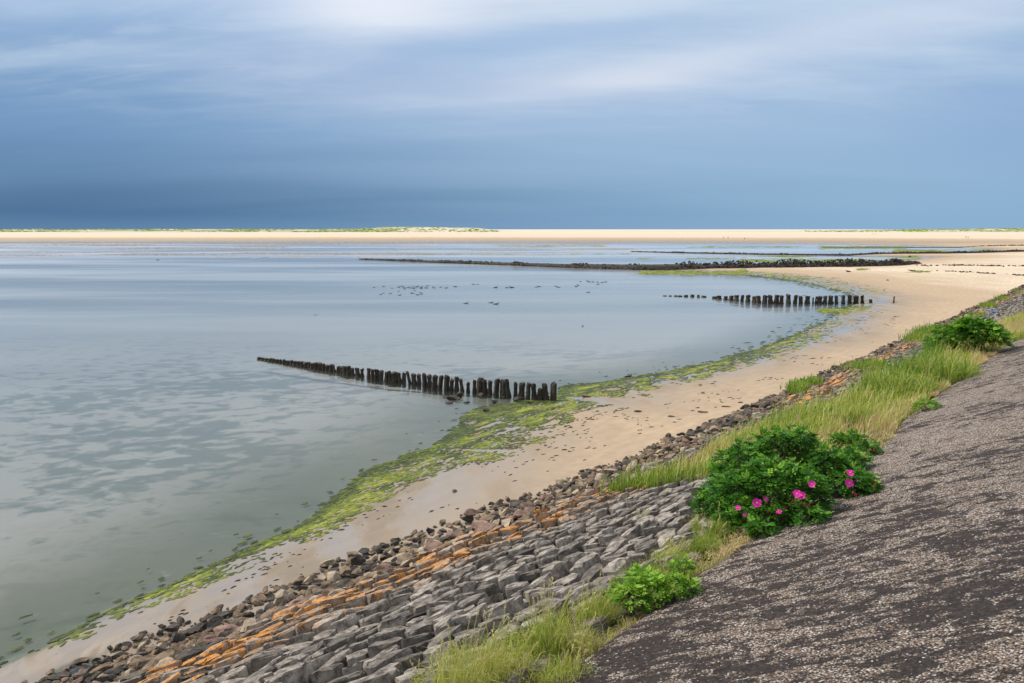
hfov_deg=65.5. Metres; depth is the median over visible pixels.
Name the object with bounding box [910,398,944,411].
plant
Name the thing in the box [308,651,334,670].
basalt block
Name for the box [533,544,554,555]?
basalt block
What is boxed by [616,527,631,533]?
basalt block
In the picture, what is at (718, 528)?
grass tuft
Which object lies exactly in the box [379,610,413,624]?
basalt block
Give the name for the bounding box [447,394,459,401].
beach rock
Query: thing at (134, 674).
basalt block
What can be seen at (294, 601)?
boulder
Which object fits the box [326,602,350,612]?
basalt block
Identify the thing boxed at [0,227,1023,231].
dune grass
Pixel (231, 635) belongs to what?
boulder
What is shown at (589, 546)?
basalt block
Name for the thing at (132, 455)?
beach
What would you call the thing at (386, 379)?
timber post
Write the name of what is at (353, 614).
basalt block
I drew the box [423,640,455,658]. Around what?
basalt block
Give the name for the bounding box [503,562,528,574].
basalt block
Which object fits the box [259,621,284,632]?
basalt block
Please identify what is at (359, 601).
basalt block
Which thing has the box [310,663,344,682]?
basalt block
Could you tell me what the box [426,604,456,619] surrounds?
basalt block
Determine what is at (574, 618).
basalt block
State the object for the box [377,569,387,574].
boulder
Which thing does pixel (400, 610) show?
basalt block
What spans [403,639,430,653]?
basalt block
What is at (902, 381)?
grass tuft
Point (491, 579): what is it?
basalt block
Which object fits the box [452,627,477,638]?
basalt block
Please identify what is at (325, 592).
boulder
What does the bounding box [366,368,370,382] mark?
timber post
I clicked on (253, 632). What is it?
basalt block
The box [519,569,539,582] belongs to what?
basalt block
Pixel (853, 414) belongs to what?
grass tuft
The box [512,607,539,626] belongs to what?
basalt block
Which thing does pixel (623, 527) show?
basalt block
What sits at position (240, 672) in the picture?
basalt block
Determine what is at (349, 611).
basalt block
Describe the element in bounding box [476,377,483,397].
timber post
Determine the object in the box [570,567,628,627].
grass tuft
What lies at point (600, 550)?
basalt block
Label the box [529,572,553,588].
basalt block
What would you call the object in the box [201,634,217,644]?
boulder
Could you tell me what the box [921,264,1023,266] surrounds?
stone line
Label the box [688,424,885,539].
rose bush
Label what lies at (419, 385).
timber post
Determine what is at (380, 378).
timber post
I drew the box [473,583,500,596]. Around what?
basalt block
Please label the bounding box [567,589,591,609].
basalt block
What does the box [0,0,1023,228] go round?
sky
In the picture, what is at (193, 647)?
boulder
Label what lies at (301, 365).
timber post
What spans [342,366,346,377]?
timber post
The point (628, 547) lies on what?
basalt block
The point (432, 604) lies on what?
basalt block
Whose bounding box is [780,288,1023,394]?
grass
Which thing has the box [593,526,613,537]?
basalt block
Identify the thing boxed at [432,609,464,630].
basalt block
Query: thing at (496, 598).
basalt block
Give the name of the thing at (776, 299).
timber post
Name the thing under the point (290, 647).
basalt block
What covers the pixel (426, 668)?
basalt block
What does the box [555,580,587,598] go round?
basalt block
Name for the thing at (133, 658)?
boulder
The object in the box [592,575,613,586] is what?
basalt block
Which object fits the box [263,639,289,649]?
basalt block
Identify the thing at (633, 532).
basalt block
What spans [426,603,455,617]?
basalt block
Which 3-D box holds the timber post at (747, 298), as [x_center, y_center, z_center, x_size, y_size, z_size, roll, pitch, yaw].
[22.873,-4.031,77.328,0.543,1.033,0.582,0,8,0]
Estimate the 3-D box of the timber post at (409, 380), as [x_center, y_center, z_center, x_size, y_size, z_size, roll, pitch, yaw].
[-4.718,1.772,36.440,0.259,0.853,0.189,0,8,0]
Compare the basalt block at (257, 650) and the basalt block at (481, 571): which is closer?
the basalt block at (257, 650)
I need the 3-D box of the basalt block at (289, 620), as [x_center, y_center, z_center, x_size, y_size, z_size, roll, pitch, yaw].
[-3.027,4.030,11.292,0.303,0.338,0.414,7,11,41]
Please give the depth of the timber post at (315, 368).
40.10 m
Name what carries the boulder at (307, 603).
on the dike bank
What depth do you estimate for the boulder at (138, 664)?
12.26 m
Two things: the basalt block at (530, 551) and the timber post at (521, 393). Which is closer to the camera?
the basalt block at (530, 551)
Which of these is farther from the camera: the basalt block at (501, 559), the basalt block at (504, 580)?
the basalt block at (501, 559)
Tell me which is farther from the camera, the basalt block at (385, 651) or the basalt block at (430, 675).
the basalt block at (385, 651)
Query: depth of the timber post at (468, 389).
34.50 m
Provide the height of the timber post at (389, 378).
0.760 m
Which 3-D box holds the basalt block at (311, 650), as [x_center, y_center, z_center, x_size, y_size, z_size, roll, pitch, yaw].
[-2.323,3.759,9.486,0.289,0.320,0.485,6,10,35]
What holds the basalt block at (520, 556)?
on the dike bank
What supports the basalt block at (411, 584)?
on the dike bank
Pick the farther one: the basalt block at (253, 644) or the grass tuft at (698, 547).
the basalt block at (253, 644)
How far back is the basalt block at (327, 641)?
9.47 m
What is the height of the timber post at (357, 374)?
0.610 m
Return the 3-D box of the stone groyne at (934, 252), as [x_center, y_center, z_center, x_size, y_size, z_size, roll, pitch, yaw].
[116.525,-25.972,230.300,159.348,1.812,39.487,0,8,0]
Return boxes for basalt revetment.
[110,291,1023,682]
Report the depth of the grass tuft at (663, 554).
9.37 m
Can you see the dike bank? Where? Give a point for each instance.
(617, 629)
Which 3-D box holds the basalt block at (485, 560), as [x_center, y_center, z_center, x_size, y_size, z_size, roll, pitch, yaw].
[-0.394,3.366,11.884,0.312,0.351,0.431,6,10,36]
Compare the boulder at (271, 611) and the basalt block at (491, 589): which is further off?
the boulder at (271, 611)
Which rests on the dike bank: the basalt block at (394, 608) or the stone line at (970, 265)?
the basalt block at (394, 608)
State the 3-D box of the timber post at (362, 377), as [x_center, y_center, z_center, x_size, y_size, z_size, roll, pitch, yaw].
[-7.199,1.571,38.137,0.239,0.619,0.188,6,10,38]
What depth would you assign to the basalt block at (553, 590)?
9.12 m
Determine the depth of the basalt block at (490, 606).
9.38 m
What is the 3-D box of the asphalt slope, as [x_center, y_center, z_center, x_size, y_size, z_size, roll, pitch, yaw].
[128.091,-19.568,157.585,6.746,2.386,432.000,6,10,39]
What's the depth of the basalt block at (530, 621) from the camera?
7.99 m
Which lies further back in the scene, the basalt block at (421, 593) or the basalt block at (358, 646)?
the basalt block at (421, 593)
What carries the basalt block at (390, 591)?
on the dike bank
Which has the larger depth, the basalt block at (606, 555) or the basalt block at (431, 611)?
the basalt block at (606, 555)
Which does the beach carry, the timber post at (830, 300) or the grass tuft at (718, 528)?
the timber post at (830, 300)
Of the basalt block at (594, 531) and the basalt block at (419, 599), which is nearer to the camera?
the basalt block at (419, 599)
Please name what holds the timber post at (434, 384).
on the beach
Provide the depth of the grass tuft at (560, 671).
6.49 m
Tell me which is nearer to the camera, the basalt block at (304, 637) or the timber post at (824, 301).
the basalt block at (304, 637)
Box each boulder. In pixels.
[72,673,92,682]
[72,676,83,682]
[83,677,91,682]
[90,671,101,681]
[93,674,116,682]
[103,666,122,673]
[125,668,134,675]
[126,657,151,670]
[127,655,142,663]
[140,652,173,669]
[154,657,174,666]
[166,649,174,653]
[169,643,184,651]
[172,649,182,655]
[173,649,203,662]
[180,646,201,653]
[195,631,208,645]
[196,641,207,645]
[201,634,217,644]
[208,639,224,645]
[213,624,238,634]
[218,630,232,637]
[225,631,238,639]
[234,631,246,639]
[240,618,257,631]
[260,606,288,619]
[288,598,302,606]
[301,599,313,608]
[319,588,334,595]
[328,588,345,596]
[331,582,338,588]
[345,583,352,589]
[349,579,358,586]
[364,570,378,577]
[373,563,391,570]
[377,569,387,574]
[396,553,417,564]
[401,559,411,566]
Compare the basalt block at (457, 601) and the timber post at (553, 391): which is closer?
the basalt block at (457, 601)
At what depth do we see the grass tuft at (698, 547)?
9.33 m
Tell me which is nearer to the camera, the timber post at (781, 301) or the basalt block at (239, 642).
the basalt block at (239, 642)
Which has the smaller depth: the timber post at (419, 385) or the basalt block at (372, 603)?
the basalt block at (372, 603)
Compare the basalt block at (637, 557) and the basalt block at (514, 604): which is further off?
the basalt block at (637, 557)
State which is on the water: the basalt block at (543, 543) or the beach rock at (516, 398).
the beach rock at (516, 398)
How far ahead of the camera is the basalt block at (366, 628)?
9.78 m
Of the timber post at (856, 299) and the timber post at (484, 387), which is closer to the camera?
the timber post at (484, 387)
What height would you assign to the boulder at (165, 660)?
0.279 m
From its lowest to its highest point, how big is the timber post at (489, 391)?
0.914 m
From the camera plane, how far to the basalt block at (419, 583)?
11.71 m
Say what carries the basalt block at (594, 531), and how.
on the dike bank
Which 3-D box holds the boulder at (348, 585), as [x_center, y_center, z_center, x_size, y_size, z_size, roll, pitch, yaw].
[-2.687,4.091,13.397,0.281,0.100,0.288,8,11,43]
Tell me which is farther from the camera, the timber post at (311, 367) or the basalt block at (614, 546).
the timber post at (311, 367)
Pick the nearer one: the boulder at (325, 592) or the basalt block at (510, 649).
the basalt block at (510, 649)
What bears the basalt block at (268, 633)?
on the dike bank
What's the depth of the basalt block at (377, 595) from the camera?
11.30 m
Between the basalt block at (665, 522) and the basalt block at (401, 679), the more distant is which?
the basalt block at (665, 522)
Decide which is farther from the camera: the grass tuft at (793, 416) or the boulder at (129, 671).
the grass tuft at (793, 416)
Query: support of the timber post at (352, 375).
in the water
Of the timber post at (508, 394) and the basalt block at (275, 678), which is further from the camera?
the timber post at (508, 394)
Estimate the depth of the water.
96.25 m
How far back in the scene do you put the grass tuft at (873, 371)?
22.87 m
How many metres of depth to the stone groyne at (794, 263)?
138.80 m
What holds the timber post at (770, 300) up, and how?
on the beach
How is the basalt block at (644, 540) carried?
on the dike bank
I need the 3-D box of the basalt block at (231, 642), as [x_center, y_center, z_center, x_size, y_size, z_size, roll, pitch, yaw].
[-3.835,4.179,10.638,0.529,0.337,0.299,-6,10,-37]
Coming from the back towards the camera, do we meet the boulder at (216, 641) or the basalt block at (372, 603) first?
the boulder at (216, 641)
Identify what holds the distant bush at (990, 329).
on the dike bank
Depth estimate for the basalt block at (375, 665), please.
8.12 m
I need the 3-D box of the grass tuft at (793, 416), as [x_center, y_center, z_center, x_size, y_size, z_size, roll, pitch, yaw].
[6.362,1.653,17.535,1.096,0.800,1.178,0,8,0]
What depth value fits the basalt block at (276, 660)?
9.23 m
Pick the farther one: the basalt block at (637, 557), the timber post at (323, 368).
the timber post at (323, 368)
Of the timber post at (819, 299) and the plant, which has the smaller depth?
the plant
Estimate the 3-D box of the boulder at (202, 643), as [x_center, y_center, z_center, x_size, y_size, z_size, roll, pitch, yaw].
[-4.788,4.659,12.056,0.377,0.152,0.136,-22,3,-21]
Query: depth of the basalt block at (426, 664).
7.80 m
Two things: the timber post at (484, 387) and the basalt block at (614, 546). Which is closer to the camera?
the basalt block at (614, 546)
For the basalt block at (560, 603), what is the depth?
8.55 m
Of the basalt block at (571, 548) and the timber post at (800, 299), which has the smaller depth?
the basalt block at (571, 548)
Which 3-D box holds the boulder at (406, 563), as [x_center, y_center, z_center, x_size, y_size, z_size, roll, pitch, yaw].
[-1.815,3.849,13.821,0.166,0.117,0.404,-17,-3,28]
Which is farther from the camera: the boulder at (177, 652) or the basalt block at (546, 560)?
the boulder at (177, 652)
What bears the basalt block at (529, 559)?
on the dike bank
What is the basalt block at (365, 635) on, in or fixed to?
on the dike bank
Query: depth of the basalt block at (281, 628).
10.89 m
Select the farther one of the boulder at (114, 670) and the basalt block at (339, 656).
the boulder at (114, 670)
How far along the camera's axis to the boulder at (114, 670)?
12.39 m
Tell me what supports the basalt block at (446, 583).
on the dike bank
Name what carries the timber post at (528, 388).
on the beach
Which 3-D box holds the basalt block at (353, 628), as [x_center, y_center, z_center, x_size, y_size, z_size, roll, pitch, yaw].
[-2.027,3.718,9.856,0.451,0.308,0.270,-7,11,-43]
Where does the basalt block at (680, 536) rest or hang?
on the dike bank
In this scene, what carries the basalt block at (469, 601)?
on the dike bank
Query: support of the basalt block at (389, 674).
on the dike bank
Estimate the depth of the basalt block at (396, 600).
10.72 m
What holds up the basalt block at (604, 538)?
on the dike bank
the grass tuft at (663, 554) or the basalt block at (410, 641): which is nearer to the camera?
the basalt block at (410, 641)
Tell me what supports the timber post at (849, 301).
on the beach
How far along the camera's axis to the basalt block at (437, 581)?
11.19 m
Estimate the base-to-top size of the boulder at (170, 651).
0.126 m
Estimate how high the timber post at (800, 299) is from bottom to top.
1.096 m
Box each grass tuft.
[405,653,446,682]
[406,608,514,682]
[460,600,552,682]
[490,577,595,659]
[530,634,600,682]
[564,606,605,659]
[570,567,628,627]
[650,535,692,566]
[687,515,727,560]
[700,499,741,544]
[782,397,824,423]
[837,386,883,428]
[855,353,895,383]
[855,358,948,399]
[895,343,995,383]
[996,318,1023,341]
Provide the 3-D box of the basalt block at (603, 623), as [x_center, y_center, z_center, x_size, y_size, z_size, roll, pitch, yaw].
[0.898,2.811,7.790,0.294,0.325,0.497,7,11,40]
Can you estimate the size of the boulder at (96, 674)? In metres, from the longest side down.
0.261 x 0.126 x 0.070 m
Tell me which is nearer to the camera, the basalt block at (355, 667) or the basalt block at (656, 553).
the basalt block at (355, 667)
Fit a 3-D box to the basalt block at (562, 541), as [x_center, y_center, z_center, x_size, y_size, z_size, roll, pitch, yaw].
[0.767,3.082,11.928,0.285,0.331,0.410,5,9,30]
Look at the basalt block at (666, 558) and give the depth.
9.23 m
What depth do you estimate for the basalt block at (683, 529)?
10.85 m
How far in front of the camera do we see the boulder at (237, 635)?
11.24 m
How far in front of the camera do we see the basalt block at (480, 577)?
10.84 m
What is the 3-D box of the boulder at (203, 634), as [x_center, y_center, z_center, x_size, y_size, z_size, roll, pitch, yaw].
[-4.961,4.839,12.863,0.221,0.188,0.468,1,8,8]
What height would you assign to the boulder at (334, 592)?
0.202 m
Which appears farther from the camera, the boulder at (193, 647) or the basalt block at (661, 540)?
the boulder at (193, 647)
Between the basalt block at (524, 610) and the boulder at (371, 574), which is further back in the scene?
the boulder at (371, 574)
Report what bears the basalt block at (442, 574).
on the dike bank
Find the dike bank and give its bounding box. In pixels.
[404,323,1023,682]
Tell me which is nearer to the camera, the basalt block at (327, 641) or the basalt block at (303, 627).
the basalt block at (327, 641)
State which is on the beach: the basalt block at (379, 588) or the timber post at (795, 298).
the timber post at (795, 298)
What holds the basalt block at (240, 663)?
on the dike bank
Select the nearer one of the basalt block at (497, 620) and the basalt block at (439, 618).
the basalt block at (497, 620)
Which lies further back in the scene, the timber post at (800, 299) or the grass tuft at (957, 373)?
the timber post at (800, 299)
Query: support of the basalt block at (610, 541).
on the dike bank
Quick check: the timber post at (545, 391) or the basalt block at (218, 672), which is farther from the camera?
the timber post at (545, 391)
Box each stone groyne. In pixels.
[359,258,921,269]
[630,249,1023,255]
[826,244,1023,247]
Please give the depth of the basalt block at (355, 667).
8.23 m
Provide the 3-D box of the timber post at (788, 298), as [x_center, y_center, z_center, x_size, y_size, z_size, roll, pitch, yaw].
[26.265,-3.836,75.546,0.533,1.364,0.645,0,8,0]
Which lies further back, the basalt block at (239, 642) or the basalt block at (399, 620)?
the basalt block at (239, 642)
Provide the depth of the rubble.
16.42 m
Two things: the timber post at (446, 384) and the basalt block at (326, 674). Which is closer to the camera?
the basalt block at (326, 674)
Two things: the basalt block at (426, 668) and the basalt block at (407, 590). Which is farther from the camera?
the basalt block at (407, 590)
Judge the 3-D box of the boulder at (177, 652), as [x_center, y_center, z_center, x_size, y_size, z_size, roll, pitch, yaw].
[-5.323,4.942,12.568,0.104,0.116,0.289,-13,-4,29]
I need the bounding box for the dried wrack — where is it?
[154,311,895,639]
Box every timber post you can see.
[292,361,296,367]
[300,361,303,369]
[309,362,313,371]
[312,362,317,372]
[317,362,321,373]
[322,363,324,373]
[325,364,328,373]
[328,364,333,375]
[332,365,335,375]
[336,366,340,375]
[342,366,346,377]
[346,365,350,378]
[350,368,354,378]
[355,368,359,380]
[360,368,364,380]
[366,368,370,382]
[370,369,373,383]
[374,369,378,384]
[378,370,383,384]
[384,371,387,385]
[387,371,391,386]
[391,371,397,386]
[397,372,401,387]
[402,372,406,387]
[406,371,411,389]
[411,373,416,389]
[417,373,421,389]
[422,373,426,391]
[427,374,431,392]
[431,374,437,393]
[437,375,443,394]
[443,374,449,395]
[449,378,453,394]
[454,376,458,393]
[459,378,464,396]
[466,381,469,396]
[472,379,476,396]
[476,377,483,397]
[481,379,487,397]
[487,380,492,397]
[493,378,499,398]
[500,379,505,398]
[505,379,511,398]
[513,381,517,398]
[518,382,525,399]
[525,382,530,399]
[531,383,536,399]
[536,388,543,400]
[542,383,549,400]
[550,382,556,400]
[733,295,738,300]
[745,295,750,301]
[756,296,760,302]
[762,295,767,302]
[768,295,772,303]
[773,294,779,303]
[779,295,783,303]
[786,294,790,303]
[793,295,797,303]
[798,296,802,303]
[804,296,809,303]
[816,296,822,303]
[822,295,826,303]
[828,295,833,303]
[841,295,844,303]
[847,295,851,303]
[853,295,858,303]
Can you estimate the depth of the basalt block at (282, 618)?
11.25 m
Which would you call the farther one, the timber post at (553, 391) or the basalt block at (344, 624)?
the timber post at (553, 391)
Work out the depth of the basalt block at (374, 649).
8.61 m
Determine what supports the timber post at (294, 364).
in the water
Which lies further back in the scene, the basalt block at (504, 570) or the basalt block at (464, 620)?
the basalt block at (504, 570)
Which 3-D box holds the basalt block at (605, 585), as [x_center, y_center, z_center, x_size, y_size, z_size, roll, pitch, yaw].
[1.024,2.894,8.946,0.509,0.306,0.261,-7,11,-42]
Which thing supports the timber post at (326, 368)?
in the water
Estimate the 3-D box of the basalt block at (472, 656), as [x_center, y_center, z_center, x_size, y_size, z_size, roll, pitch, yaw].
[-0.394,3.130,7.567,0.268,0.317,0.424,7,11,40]
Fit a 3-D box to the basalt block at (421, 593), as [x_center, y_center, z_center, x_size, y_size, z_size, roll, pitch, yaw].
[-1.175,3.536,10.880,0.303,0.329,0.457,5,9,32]
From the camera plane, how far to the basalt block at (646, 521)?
11.79 m
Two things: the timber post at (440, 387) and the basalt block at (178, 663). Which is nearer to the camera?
the basalt block at (178, 663)
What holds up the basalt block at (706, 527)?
on the dike bank
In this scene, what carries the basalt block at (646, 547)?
on the dike bank
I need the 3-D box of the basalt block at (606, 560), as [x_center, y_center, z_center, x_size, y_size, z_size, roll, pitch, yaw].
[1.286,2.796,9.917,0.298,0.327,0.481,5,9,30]
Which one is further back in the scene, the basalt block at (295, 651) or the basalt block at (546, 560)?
the basalt block at (546, 560)
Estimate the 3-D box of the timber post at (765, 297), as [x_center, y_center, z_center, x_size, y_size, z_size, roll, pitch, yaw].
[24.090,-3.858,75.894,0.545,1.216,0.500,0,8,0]
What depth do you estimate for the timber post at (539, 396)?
32.77 m
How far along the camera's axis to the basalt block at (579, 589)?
8.90 m
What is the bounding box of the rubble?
[21,284,1023,682]
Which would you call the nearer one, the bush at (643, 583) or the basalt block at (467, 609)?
the bush at (643, 583)
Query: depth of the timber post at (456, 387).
34.74 m
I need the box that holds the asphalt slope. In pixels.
[549,339,1023,682]
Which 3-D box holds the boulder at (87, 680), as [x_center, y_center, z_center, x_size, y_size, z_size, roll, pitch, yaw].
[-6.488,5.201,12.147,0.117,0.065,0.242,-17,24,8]
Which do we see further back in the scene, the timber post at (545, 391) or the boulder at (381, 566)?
the timber post at (545, 391)
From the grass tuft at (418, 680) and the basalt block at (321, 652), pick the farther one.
the basalt block at (321, 652)
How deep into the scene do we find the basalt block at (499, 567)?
11.23 m
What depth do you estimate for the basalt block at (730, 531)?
9.92 m
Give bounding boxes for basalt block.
[120,666,153,681]
[144,666,178,678]
[145,659,182,675]
[159,666,194,681]
[177,670,208,682]
[181,656,196,667]
[183,662,216,675]
[193,653,220,667]
[195,640,230,661]
[208,664,233,677]
[209,647,246,663]
[212,654,241,669]
[216,665,249,682]
[221,677,245,682]
[222,643,245,654]
[228,653,262,671]
[229,639,236,647]
[233,632,263,646]
[240,625,268,638]
[241,672,273,682]
[242,646,263,659]
[244,665,277,679]
[245,635,274,653]
[247,649,284,674]
[250,630,277,638]
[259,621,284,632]
[259,644,286,653]
[260,656,284,669]
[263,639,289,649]
[264,670,287,682]
[265,613,290,626]
[270,626,295,641]
[273,619,303,632]
[273,662,305,674]
[275,653,309,669]
[281,641,312,652]
[281,661,313,682]
[283,645,310,657]
[285,615,299,622]
[289,632,316,644]
[295,620,318,634]
[298,638,326,654]
[299,604,330,620]
[303,647,327,661]
[304,613,328,621]
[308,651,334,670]
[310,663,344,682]
[312,613,342,633]
[313,629,336,644]
[319,649,352,668]
[322,609,345,619]
[323,631,361,646]
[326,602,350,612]
[327,634,356,652]
[327,671,366,682]
[330,592,360,607]
[330,614,364,633]
[334,644,347,653]
[338,625,358,633]
[342,656,373,675]
[343,610,360,617]
[344,609,362,615]
[345,593,364,604]
[345,606,364,609]
[346,640,368,652]
[346,648,368,665]
[350,595,367,607]
[355,623,378,632]
[356,601,387,616]
[356,627,377,641]
[359,612,385,626]
[360,666,400,682]
[363,599,384,608]
[363,645,400,675]
[365,582,395,594]
[366,586,393,604]
[367,637,403,657]
[367,647,413,675]
[368,628,405,645]
[377,615,406,631]
[378,662,402,674]
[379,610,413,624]
[381,625,408,631]
[382,605,410,620]
[384,592,412,608]
[385,600,409,614]
[386,587,408,597]
[389,587,414,596]
[394,668,424,682]
[395,651,424,671]
[397,579,420,587]
[400,632,434,648]
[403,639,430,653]
[404,617,436,637]
[406,611,426,621]
[406,615,426,626]
[407,594,431,611]
[410,585,438,601]
[411,596,437,614]
[413,577,431,587]
[413,579,440,593]
[414,579,431,588]
[416,644,453,668]
[421,663,455,682]
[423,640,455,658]
[425,655,454,673]
[426,600,451,608]
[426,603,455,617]
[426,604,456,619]
[427,624,462,648]
[431,567,454,581]
[432,587,453,596]
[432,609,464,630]
[433,588,461,600]
[434,613,459,635]
[436,580,451,588]
[449,565,477,579]
[451,566,474,585]
[451,612,482,630]
[452,595,471,606]
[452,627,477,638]
[453,627,490,652]
[454,570,477,585]
[454,581,477,592]
[454,591,474,600]
[457,592,487,609]
[458,649,485,663]
[463,604,474,613]
[468,603,487,621]
[470,572,497,581]
[472,554,497,568]
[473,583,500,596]
[476,573,503,586]
[477,563,494,570]
[477,570,492,574]
[477,593,505,605]
[478,613,511,635]
[484,595,524,621]
[485,625,519,651]
[486,622,515,639]
[487,600,504,609]
[493,557,518,573]
[493,643,525,662]
[495,553,516,564]
[496,549,510,557]
[498,571,520,592]
[499,563,519,573]
[499,667,530,682]
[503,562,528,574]
[505,581,529,597]
[506,586,529,599]
[507,544,529,554]
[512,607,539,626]
[514,548,535,555]
[514,555,533,558]
[514,604,536,616]
[516,556,535,563]
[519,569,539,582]
[521,613,555,641]
[523,587,547,605]
[523,599,529,607]
[525,650,566,682]
[527,560,537,570]
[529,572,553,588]
[530,585,563,604]
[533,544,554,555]
[534,598,571,621]
[535,539,556,548]
[535,547,559,560]
[536,597,558,609]
[537,554,558,568]
[539,561,563,576]
[542,560,572,581]
[553,531,568,539]
[555,536,572,547]
[555,573,581,586]
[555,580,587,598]
[558,541,582,559]
[563,582,593,599]
[565,551,596,565]
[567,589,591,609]
[570,595,602,626]
[573,551,601,575]
[574,535,593,544]
[580,563,603,581]
[582,542,603,551]
[582,613,614,637]
[583,537,598,551]
[585,547,606,555]
[589,528,613,534]
[591,582,613,599]
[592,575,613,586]
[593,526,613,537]
[598,532,621,546]
[600,552,612,558]
[601,537,628,555]
[602,553,627,566]
[602,557,629,576]
[605,536,624,546]
[614,524,631,532]
[614,544,633,554]
[615,572,630,582]
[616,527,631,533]
[621,524,641,540]
[622,551,634,555]
[625,552,649,569]
[628,536,643,543]
[630,538,643,544]
[632,514,647,525]
[634,515,654,528]
[634,534,654,550]
[635,539,659,556]
[639,523,659,536]
[640,557,659,571]
[642,526,664,537]
[651,544,672,557]
[655,513,674,523]
[655,528,676,540]
[657,530,676,547]
[659,553,682,571]
[660,516,679,528]
[666,558,696,574]
[667,514,689,531]
[672,531,699,546]
[676,506,697,515]
[677,523,696,534]
[679,539,693,552]
[683,549,705,563]
[697,513,716,530]
[703,521,714,535]
[720,522,741,544]
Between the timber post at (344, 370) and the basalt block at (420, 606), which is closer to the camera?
the basalt block at (420, 606)
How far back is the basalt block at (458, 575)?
11.12 m
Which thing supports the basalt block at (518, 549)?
on the dike bank
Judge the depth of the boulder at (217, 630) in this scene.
13.07 m
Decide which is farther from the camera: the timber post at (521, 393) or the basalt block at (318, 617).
the timber post at (521, 393)
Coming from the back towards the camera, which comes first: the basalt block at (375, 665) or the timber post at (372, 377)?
the timber post at (372, 377)
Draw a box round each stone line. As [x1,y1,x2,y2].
[910,270,1023,275]
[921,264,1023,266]
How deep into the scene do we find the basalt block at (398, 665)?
7.89 m
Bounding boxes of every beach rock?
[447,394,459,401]
[513,396,524,400]
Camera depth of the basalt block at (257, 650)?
9.97 m
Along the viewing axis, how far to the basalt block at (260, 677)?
8.60 m
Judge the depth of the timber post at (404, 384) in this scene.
36.57 m
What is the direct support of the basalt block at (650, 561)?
on the dike bank
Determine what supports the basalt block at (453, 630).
on the dike bank
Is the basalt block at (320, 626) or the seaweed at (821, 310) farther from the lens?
the seaweed at (821, 310)
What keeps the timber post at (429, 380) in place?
in the water
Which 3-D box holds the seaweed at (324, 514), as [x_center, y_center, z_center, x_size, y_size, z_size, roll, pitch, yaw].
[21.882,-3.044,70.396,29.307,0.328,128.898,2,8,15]
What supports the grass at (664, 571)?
on the dike bank
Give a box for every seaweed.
[0,270,886,666]
[404,245,985,313]
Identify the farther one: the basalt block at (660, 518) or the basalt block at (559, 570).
the basalt block at (660, 518)
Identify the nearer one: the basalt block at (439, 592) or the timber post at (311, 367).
the basalt block at (439, 592)
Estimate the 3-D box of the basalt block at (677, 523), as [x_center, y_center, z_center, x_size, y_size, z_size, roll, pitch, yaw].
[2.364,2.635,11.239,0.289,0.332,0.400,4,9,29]
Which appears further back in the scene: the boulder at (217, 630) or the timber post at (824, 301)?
the timber post at (824, 301)
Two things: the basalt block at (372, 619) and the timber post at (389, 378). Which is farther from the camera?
the timber post at (389, 378)
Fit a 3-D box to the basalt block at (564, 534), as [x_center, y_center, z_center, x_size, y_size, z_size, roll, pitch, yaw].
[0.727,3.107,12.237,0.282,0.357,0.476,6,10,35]
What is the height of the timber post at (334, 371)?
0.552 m
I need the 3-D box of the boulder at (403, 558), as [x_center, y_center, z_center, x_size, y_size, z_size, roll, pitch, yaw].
[-1.864,3.874,14.124,0.267,0.194,0.590,2,8,15]
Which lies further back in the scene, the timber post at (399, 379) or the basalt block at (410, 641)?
the timber post at (399, 379)
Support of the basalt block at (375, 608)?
on the dike bank
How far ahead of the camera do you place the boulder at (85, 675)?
12.21 m
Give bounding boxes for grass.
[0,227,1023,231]
[425,473,820,682]
[596,310,1023,504]
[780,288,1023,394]
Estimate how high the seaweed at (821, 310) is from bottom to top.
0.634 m
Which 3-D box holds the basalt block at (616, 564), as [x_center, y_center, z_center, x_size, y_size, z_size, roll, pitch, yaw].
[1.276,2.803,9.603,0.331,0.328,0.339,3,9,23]
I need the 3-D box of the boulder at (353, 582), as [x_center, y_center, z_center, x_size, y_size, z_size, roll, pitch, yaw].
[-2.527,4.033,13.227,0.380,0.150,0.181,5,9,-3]
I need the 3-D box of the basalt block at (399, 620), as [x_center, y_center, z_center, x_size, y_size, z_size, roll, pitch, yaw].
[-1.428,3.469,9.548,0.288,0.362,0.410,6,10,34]
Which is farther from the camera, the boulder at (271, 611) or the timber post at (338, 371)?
the timber post at (338, 371)
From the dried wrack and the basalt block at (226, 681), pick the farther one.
the dried wrack
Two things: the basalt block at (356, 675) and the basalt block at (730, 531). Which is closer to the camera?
the basalt block at (356, 675)
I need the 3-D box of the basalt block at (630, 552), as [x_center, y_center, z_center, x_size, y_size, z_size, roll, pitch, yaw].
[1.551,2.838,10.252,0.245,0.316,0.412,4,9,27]
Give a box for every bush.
[603,549,702,612]
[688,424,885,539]
[919,311,1018,352]
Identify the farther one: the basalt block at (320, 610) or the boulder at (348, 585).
the boulder at (348, 585)
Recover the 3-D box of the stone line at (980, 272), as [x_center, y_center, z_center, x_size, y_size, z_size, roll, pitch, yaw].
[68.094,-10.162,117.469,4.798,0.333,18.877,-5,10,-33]
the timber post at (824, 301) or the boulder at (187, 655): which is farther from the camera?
the timber post at (824, 301)
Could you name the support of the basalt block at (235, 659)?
on the dike bank
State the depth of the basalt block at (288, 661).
9.17 m
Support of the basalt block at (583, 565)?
on the dike bank
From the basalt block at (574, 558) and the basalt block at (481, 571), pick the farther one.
the basalt block at (481, 571)
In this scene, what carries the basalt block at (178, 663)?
on the dike bank
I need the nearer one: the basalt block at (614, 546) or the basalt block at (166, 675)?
the basalt block at (166, 675)
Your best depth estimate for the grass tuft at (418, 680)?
7.13 m
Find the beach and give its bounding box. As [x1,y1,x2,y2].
[0,227,1023,682]

